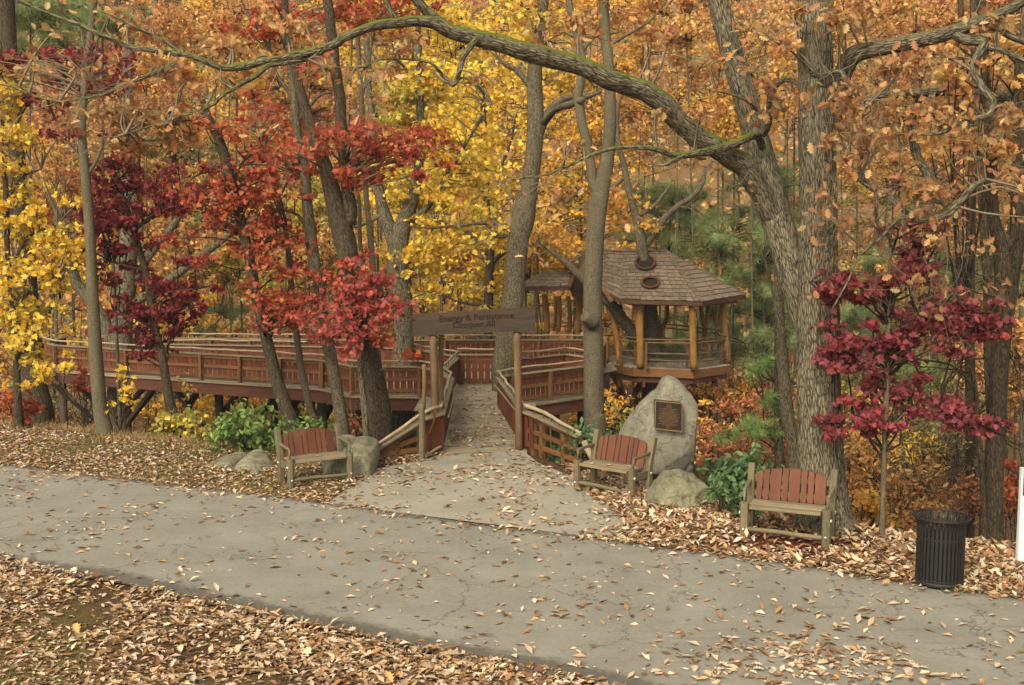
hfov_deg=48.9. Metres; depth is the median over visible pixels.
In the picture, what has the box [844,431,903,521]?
ravine shrub
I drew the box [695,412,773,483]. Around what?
ravine shrub
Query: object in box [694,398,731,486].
ravine shrub
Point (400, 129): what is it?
autumn tree
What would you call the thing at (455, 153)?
autumn tree
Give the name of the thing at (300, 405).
ravine shrub
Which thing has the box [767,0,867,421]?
autumn tree
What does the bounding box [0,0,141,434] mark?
tree
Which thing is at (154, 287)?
dark red maple
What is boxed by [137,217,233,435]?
autumn tree
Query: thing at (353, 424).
ravine shrub
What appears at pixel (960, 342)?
autumn tree
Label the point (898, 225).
autumn tree
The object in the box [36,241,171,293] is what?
autumn tree
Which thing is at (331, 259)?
autumn tree
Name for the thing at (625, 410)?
ravine shrub
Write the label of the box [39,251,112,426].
autumn tree
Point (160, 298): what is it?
autumn tree
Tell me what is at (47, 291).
autumn tree
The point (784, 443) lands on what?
ravine shrub
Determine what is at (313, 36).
autumn tree
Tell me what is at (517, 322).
gateway sign
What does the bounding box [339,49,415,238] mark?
autumn tree
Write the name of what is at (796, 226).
pine tree
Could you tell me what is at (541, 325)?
autumn tree
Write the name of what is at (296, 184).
autumn tree
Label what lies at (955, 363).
autumn tree
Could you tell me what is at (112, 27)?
pine tree
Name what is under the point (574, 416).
autumn tree
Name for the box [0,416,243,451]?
dry grass
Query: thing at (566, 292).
autumn tree
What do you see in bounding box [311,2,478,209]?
autumn tree
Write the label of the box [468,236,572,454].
autumn tree
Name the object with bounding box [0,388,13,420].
autumn tree
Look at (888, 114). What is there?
autumn tree
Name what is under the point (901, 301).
autumn tree
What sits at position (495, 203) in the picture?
autumn tree
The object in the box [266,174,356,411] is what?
autumn tree
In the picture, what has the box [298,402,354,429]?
autumn tree
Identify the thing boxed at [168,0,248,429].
autumn tree
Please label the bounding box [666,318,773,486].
pine tree
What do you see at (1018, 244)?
leaning edge tree
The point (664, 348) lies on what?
pine tree
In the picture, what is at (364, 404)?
mossy sapling
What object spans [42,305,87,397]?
autumn tree
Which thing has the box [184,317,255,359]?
autumn tree
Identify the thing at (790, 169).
pine tree
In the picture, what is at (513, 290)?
burled tree
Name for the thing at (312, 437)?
park bench
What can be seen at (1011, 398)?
autumn tree
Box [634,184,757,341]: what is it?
pine tree
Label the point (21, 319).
yellow maple
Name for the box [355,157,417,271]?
autumn tree
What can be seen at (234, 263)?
autumn tree
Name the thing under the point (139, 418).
ravine shrub
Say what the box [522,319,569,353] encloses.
autumn tree
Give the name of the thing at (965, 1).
autumn tree
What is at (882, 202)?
autumn tree
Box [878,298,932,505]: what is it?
autumn tree
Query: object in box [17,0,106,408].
pine tree
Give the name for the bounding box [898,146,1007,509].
autumn tree
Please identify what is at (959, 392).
ravine shrub
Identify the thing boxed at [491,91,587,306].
autumn tree
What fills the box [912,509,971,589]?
litter bin
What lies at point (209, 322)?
autumn tree
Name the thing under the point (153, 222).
autumn tree
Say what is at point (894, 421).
ravine shrub
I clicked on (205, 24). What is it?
autumn tree
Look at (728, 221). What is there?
pine tree
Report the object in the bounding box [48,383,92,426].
ravine shrub
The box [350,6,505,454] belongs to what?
walkway oak
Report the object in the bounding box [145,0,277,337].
autumn tree
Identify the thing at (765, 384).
autumn tree
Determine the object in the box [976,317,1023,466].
autumn tree
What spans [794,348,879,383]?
pine tree
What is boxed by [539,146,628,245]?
autumn tree
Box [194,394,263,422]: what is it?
autumn tree
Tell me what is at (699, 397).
ravine shrub
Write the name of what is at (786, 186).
pine tree
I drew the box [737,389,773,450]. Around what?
autumn tree
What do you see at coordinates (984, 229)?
dark tree
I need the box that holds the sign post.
[1015,467,1023,565]
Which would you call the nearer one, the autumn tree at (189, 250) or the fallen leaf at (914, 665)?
the fallen leaf at (914, 665)
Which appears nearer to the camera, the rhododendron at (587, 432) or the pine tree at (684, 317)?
the rhododendron at (587, 432)
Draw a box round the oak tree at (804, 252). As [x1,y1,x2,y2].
[0,0,1023,536]
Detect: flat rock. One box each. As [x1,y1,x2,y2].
[212,449,273,470]
[250,464,265,473]
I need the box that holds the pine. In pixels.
[707,328,796,500]
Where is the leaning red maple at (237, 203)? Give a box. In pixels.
[149,99,338,445]
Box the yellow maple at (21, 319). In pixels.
[0,41,101,428]
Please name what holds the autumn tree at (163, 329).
on the ground at (96, 606)
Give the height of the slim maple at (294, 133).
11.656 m
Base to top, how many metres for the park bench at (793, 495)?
1.058 m
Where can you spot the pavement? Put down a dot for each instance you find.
(433, 504)
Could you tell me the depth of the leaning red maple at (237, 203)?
23.89 m
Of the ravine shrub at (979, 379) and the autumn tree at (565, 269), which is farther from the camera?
the autumn tree at (565, 269)
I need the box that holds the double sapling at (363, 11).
[306,0,448,363]
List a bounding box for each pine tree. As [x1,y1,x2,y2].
[15,0,89,286]
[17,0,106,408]
[17,33,37,65]
[54,1,142,429]
[82,0,185,265]
[609,334,689,382]
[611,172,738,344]
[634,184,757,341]
[638,354,735,472]
[658,217,773,458]
[658,304,742,485]
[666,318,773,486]
[685,194,765,432]
[701,260,756,385]
[708,320,796,447]
[710,303,794,394]
[718,163,798,415]
[726,249,772,460]
[726,271,789,497]
[731,150,799,441]
[755,204,798,501]
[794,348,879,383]
[839,298,896,510]
[853,240,900,484]
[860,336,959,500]
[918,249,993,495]
[953,235,1023,371]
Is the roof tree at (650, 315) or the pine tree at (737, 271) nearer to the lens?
the roof tree at (650, 315)
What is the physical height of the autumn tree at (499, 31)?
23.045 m
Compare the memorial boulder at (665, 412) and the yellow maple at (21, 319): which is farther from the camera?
the yellow maple at (21, 319)
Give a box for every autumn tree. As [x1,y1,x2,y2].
[0,176,66,202]
[0,222,115,387]
[0,247,102,296]
[0,323,11,348]
[0,348,13,380]
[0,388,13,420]
[0,395,72,420]
[2,155,117,411]
[5,337,86,381]
[17,28,100,182]
[24,67,118,414]
[25,113,116,336]
[26,159,82,297]
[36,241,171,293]
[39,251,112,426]
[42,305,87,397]
[45,82,151,280]
[46,35,174,180]
[49,382,90,406]
[50,159,213,202]
[55,392,94,428]
[74,37,205,434]
[98,0,204,435]
[101,201,232,431]
[106,95,251,436]
[111,34,258,441]
[115,262,220,428]
[133,320,183,433]
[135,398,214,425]
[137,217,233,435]
[139,323,193,401]
[140,307,229,398]
[141,159,226,432]
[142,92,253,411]
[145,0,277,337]
[149,184,303,327]
[165,256,278,327]
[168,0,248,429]
[178,51,282,428]
[179,0,300,424]
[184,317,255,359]
[188,229,284,440]
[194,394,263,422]
[207,0,360,344]
[207,359,253,412]
[210,29,393,336]
[216,117,388,338]
[231,179,324,403]
[232,214,336,408]
[234,66,365,410]
[237,321,313,345]
[242,398,300,434]
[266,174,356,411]
[280,227,386,423]
[291,153,388,417]
[294,251,420,311]
[298,0,411,338]
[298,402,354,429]
[309,3,331,427]
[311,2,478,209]
[318,327,392,418]
[321,102,433,214]
[332,234,425,297]
[338,3,452,329]
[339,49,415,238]
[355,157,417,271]
[357,184,511,446]
[360,0,504,312]
[367,85,519,338]
[370,0,497,338]
[379,97,492,304]
[384,311,440,452]
[387,266,467,397]
[388,169,472,311]
[398,1,516,310]
[409,211,483,299]
[413,299,495,338]
[432,187,512,259]
[438,307,543,343]
[445,246,533,308]
[449,9,565,201]
[449,332,496,363]
[466,248,575,455]
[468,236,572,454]
[483,189,606,458]
[487,0,594,383]
[487,67,598,338]
[489,0,588,338]
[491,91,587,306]
[502,155,589,430]
[505,55,668,168]
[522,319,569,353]
[526,0,611,455]
[532,244,579,276]
[537,343,559,455]
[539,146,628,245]
[545,26,642,155]
[548,0,668,334]
[549,115,671,174]
[550,160,651,332]
[550,245,634,431]
[563,13,712,386]
[565,406,618,423]
[581,72,709,217]
[598,51,763,355]
[602,312,673,386]
[609,341,626,385]
[611,0,696,323]
[611,384,640,409]
[624,0,744,476]
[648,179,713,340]
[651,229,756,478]
[664,0,774,418]
[665,23,790,461]
[668,0,788,474]
[681,83,741,425]
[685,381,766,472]
[691,84,842,322]
[701,41,797,448]
[703,370,770,445]
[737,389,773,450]
[738,29,837,464]
[748,140,892,229]
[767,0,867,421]
[771,336,796,408]
[786,60,905,469]
[787,0,870,63]
[833,0,935,427]
[833,3,939,442]
[837,151,949,461]
[837,156,922,464]
[838,232,922,417]
[838,239,902,310]
[838,241,947,529]
[839,96,944,485]
[841,0,969,518]
[841,79,953,509]
[841,374,889,509]
[842,358,906,488]
[852,389,928,527]
[863,182,1007,477]
[873,0,1006,481]
[874,52,1013,524]
[875,216,980,493]
[878,0,967,487]
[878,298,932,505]
[879,122,964,464]
[897,340,982,488]
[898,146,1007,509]
[924,0,1015,228]
[933,354,1008,404]
[937,343,1015,395]
[939,191,1009,468]
[941,298,1018,473]
[945,0,1007,84]
[961,126,1016,477]
[969,8,1013,473]
[975,256,1023,301]
[976,164,1010,238]
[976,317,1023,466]
[980,395,1022,436]
[983,370,1023,540]
[995,63,1013,120]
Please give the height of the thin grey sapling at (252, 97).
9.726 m
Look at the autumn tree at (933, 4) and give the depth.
53.10 m
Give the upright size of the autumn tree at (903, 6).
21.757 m
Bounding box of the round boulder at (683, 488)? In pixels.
[643,469,717,509]
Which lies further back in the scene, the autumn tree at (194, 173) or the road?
the autumn tree at (194, 173)
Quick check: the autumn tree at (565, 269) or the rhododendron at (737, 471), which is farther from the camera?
the autumn tree at (565, 269)
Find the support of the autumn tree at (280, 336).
on the ground at (96, 606)
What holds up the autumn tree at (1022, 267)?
on the ground at (96, 606)
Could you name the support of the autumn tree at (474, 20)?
on the ground at (96, 606)
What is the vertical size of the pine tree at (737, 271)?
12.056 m
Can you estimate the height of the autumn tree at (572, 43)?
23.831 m
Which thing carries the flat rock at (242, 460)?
on the ground at (96, 606)
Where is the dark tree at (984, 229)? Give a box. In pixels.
[861,0,1023,537]
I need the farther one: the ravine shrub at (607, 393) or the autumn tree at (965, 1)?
the autumn tree at (965, 1)
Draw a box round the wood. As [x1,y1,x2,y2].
[0,0,1023,437]
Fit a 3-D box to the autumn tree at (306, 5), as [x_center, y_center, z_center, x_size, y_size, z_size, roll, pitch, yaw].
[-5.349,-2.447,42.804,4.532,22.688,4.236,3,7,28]
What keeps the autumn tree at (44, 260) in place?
on the ground at (96, 606)
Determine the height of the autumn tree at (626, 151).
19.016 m
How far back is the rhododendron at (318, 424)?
22.16 m
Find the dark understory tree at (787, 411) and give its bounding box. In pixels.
[742,225,797,501]
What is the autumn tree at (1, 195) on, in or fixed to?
on the ground at (96, 606)
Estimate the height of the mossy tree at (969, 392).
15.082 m
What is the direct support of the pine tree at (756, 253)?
on the ground at (96, 606)
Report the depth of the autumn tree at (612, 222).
51.88 m
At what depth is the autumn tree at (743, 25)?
53.82 m
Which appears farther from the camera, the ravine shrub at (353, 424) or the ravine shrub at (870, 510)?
the ravine shrub at (353, 424)
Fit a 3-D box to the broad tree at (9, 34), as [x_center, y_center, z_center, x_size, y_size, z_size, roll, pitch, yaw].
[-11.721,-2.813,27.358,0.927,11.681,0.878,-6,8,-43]
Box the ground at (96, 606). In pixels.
[0,0,1023,684]
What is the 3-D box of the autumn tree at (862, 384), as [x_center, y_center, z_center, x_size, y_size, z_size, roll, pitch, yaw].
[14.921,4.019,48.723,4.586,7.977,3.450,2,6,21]
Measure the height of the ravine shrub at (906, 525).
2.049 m
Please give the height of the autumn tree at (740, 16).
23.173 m
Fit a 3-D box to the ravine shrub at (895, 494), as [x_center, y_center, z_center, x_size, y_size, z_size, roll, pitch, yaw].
[7.641,3.762,21.582,1.899,3.510,1.778,4,7,30]
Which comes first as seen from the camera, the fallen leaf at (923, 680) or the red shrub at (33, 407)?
the fallen leaf at (923, 680)
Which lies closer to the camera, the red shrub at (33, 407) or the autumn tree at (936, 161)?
the red shrub at (33, 407)
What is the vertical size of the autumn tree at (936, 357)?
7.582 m
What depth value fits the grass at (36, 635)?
11.62 m
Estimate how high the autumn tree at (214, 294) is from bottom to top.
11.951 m
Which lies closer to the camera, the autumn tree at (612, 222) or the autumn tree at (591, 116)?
the autumn tree at (591, 116)
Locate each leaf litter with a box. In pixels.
[0,387,1023,684]
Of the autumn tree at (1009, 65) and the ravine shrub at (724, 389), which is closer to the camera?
the ravine shrub at (724, 389)
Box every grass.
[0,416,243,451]
[0,606,523,684]
[1,420,340,495]
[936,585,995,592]
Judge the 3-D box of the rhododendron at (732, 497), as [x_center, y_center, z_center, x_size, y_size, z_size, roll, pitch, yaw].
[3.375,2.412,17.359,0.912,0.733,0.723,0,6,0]
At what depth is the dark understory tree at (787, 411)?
20.59 m
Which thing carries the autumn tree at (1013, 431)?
on the ground at (96, 606)
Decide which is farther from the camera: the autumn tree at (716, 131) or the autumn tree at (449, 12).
the autumn tree at (716, 131)
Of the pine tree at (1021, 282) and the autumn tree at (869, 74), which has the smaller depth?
the pine tree at (1021, 282)
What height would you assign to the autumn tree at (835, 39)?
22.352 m
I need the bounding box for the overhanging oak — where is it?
[836,55,1019,207]
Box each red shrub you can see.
[0,389,46,425]
[71,364,91,427]
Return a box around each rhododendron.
[203,398,298,455]
[283,413,332,454]
[540,439,586,463]
[562,417,622,462]
[696,436,789,500]
[703,477,761,518]
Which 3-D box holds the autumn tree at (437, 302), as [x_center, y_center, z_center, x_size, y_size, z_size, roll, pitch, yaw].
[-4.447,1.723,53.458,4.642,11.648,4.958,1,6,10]
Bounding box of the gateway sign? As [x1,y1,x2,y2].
[412,307,535,451]
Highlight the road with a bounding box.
[0,463,1023,684]
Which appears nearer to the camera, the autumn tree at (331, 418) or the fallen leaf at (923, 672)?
the fallen leaf at (923, 672)
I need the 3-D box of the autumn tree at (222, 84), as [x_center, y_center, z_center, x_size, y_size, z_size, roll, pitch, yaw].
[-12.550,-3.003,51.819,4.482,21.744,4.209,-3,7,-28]
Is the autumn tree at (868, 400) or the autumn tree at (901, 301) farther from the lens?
the autumn tree at (901, 301)
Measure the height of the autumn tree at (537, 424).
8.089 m
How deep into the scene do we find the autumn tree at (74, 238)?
56.07 m
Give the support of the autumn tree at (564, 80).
on the ground at (96, 606)
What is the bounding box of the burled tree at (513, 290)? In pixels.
[404,0,610,391]
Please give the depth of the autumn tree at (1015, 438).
54.56 m
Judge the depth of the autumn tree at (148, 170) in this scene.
43.24 m
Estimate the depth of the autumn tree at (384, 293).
51.06 m
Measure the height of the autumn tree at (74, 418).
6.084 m
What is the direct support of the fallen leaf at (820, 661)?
on the road
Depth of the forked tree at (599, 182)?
24.88 m
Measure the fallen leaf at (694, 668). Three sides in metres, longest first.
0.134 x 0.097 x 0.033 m
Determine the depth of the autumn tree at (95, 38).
53.87 m
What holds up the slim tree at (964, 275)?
on the ground at (96, 606)
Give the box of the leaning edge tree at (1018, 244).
[957,7,1023,464]
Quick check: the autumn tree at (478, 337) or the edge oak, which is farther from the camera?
the autumn tree at (478, 337)
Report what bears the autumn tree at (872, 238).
on the ground at (96, 606)
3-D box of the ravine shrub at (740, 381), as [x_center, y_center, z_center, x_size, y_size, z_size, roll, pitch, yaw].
[9.365,4.599,42.608,3.224,8.022,2.774,0,6,0]
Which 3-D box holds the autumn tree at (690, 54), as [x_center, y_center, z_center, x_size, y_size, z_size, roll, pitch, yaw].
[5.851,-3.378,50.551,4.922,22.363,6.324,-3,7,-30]
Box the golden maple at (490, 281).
[392,55,645,382]
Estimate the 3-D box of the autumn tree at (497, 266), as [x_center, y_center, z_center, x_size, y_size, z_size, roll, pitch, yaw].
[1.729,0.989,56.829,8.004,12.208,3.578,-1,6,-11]
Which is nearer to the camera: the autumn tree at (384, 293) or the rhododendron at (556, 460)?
the rhododendron at (556, 460)
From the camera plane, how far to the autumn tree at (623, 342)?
44.79 m
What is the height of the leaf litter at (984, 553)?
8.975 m
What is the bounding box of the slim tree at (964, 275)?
[915,21,1020,538]
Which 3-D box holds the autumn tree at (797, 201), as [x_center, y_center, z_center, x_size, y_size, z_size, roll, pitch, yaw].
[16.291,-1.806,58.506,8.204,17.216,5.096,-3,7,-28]
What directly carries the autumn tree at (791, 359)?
on the ground at (96, 606)
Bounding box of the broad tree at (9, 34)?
[0,0,55,424]
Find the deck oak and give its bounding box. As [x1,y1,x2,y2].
[25,35,286,433]
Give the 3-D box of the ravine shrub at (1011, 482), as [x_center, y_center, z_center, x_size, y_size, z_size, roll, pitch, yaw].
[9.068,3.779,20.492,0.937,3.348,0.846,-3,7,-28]
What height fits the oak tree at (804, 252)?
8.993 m
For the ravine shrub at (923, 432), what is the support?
on the ground at (96, 606)
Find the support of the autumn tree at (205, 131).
on the ground at (96, 606)
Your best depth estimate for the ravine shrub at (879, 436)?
27.37 m
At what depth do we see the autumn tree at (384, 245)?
45.83 m
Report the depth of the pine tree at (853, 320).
43.78 m
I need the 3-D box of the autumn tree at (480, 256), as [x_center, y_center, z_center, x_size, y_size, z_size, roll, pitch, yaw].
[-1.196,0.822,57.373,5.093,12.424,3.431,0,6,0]
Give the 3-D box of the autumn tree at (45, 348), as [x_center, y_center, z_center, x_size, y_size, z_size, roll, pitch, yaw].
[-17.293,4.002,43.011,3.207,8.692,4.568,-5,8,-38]
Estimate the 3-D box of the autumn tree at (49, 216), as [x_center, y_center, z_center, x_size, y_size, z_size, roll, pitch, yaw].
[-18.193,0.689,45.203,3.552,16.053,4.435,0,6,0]
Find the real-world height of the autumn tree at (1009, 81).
19.958 m
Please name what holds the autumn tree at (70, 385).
on the ground at (96, 606)
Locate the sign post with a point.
(1019, 556)
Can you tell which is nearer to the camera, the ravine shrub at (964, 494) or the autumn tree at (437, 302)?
the ravine shrub at (964, 494)
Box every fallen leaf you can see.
[691,665,698,671]
[703,670,712,675]
[817,658,828,663]
[903,666,912,673]
[910,662,919,667]
[917,670,928,673]
[918,677,928,683]
[950,672,960,676]
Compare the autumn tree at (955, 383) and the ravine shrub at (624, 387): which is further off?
the autumn tree at (955, 383)
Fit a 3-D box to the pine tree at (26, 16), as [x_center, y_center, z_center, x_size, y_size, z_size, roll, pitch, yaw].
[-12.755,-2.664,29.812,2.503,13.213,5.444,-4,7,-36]
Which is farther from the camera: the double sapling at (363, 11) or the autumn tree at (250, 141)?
the autumn tree at (250, 141)
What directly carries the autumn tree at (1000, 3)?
on the ground at (96, 606)
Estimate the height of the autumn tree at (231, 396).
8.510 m
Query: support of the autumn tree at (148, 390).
on the ground at (96, 606)
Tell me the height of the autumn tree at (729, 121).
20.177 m
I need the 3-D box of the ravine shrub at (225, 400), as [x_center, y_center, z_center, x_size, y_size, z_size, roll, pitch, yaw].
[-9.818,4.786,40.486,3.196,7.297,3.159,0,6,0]
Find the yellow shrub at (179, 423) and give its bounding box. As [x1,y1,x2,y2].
[144,402,214,442]
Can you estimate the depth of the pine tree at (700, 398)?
49.40 m
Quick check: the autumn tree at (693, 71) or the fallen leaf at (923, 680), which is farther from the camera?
the autumn tree at (693, 71)
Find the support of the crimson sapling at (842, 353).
on the ground at (96, 606)
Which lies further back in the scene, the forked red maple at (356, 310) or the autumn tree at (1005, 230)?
the autumn tree at (1005, 230)
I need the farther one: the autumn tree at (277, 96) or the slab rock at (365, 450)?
the autumn tree at (277, 96)
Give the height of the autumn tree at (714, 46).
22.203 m
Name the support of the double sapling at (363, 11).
on the ground at (96, 606)
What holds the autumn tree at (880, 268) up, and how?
on the ground at (96, 606)
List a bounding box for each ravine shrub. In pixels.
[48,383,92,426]
[132,389,185,433]
[197,395,267,445]
[254,398,305,428]
[333,391,362,436]
[604,386,635,432]
[605,401,633,434]
[606,379,640,430]
[640,384,709,432]
[692,375,772,461]
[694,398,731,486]
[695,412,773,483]
[697,387,771,450]
[721,360,796,447]
[721,434,786,497]
[762,401,796,467]
[772,369,842,444]
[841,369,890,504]
[843,403,902,524]
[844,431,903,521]
[848,372,929,529]
[851,488,898,527]
[858,446,969,528]
[866,421,948,519]
[885,501,958,532]
[888,413,984,521]
[891,372,1007,519]
[942,472,980,538]
[952,357,1023,534]
[1004,459,1019,540]
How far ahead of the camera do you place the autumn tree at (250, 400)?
42.04 m
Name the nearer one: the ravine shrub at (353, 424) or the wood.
the ravine shrub at (353, 424)
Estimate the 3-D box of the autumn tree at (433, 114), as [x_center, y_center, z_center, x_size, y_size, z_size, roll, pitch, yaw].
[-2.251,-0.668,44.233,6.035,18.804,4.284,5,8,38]
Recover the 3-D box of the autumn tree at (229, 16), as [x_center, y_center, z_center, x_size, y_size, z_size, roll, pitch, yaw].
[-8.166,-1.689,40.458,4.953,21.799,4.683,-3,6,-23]
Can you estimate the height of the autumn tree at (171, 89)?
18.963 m
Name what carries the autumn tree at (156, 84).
on the ground at (96, 606)
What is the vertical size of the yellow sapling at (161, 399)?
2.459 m
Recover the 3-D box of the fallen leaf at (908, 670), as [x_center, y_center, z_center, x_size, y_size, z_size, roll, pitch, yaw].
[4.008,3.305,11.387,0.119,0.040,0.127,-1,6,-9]
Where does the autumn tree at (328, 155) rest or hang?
on the ground at (96, 606)
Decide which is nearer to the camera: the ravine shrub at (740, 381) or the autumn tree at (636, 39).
the ravine shrub at (740, 381)
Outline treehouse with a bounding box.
[525,249,746,386]
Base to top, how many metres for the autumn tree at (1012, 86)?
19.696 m
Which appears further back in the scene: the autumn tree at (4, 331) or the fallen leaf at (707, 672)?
the autumn tree at (4, 331)
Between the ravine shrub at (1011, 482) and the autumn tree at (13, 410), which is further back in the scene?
the autumn tree at (13, 410)
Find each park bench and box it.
[273,423,353,488]
[573,429,657,494]
[739,462,838,547]
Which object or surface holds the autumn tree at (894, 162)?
on the ground at (96, 606)
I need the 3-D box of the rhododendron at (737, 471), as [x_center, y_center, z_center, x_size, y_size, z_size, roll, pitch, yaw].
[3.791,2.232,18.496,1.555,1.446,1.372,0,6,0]
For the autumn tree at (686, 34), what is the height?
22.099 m
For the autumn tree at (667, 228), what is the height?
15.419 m
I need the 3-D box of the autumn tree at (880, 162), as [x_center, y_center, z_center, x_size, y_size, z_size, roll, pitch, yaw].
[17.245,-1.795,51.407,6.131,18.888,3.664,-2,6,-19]
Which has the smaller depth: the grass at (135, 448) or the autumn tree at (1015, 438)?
the grass at (135, 448)
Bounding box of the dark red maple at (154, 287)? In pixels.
[61,129,238,436]
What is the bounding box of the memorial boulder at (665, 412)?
[604,375,697,479]
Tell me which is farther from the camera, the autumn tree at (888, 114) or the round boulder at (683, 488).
the autumn tree at (888, 114)
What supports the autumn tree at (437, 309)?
on the ground at (96, 606)
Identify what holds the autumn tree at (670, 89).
on the ground at (96, 606)
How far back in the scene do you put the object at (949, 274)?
52.34 m
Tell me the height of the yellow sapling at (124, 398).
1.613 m
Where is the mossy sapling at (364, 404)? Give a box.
[357,327,369,435]
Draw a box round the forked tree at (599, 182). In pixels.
[517,0,667,460]
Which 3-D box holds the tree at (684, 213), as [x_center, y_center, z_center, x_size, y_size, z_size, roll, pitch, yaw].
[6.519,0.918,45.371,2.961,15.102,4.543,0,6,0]
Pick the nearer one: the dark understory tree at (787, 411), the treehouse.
the dark understory tree at (787, 411)
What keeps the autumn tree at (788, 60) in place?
on the ground at (96, 606)
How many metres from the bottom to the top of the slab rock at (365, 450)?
0.801 m
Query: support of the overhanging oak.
on the ground at (96, 606)
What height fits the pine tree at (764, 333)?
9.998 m
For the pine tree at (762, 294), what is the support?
on the ground at (96, 606)
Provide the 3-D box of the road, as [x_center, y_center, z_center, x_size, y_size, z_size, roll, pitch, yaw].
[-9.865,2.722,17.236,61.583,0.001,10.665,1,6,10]
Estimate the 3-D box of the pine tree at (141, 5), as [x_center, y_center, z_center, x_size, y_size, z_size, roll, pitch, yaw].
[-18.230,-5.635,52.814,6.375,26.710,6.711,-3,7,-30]
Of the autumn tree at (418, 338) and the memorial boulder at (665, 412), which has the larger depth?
the autumn tree at (418, 338)
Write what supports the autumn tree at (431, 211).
on the ground at (96, 606)
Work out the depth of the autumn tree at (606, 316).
48.20 m
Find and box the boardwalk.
[43,332,641,463]
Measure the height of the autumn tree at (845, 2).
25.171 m
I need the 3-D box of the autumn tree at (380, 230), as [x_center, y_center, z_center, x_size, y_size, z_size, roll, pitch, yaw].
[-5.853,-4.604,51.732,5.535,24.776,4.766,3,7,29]
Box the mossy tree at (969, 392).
[846,0,1023,537]
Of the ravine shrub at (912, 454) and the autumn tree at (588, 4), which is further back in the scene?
the autumn tree at (588, 4)
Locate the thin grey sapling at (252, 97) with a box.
[220,81,318,445]
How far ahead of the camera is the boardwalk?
31.85 m
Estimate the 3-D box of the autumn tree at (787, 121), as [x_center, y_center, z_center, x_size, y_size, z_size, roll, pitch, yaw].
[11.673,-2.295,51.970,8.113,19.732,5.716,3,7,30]
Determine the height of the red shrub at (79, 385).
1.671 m
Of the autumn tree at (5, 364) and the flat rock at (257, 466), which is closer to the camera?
the flat rock at (257, 466)
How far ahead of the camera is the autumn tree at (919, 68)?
51.94 m
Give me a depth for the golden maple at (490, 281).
39.52 m
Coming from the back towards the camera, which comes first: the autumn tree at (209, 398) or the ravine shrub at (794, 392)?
the autumn tree at (209, 398)
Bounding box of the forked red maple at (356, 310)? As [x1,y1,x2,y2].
[247,0,461,441]
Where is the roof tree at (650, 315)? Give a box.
[498,82,726,399]
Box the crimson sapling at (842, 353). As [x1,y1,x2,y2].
[808,170,1020,534]
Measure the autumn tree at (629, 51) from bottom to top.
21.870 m
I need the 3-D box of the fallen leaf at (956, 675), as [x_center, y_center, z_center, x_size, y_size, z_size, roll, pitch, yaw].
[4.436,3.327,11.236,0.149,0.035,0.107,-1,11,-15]
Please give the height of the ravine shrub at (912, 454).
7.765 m
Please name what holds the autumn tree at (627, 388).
on the ground at (96, 606)
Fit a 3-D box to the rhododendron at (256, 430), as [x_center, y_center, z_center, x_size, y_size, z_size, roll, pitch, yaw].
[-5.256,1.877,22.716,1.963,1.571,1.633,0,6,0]
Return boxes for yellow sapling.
[105,364,136,435]
[153,372,195,414]
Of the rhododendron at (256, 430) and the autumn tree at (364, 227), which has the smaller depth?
the rhododendron at (256, 430)
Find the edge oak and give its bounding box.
[840,0,1023,541]
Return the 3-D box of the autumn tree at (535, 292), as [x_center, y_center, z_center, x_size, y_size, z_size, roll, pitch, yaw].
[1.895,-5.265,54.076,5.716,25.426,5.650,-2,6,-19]
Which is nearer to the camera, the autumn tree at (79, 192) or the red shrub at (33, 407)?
the red shrub at (33, 407)
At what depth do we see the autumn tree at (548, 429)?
55.68 m
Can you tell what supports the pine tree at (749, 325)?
on the ground at (96, 606)
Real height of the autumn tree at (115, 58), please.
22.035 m
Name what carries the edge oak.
on the ground at (96, 606)
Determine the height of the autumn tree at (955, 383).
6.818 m
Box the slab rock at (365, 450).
[323,435,379,476]
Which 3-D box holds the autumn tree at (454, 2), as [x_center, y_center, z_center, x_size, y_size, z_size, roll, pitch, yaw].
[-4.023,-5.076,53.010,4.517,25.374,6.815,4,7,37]
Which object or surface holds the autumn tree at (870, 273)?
on the ground at (96, 606)
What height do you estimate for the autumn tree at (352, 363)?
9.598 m
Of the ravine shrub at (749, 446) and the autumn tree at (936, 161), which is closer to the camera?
the ravine shrub at (749, 446)
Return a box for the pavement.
[330,451,632,540]
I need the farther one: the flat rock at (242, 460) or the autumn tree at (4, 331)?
the autumn tree at (4, 331)
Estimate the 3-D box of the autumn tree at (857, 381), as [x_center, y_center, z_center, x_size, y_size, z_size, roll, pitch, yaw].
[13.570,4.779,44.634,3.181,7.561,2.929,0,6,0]
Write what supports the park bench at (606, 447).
on the ground at (96, 606)
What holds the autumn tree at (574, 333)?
on the ground at (96, 606)
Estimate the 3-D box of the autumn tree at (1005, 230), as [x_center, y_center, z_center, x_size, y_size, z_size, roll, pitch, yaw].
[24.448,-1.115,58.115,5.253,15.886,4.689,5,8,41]
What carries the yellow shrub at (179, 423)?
on the ground at (96, 606)
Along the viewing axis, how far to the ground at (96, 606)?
19.52 m
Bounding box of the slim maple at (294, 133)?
[210,0,405,434]

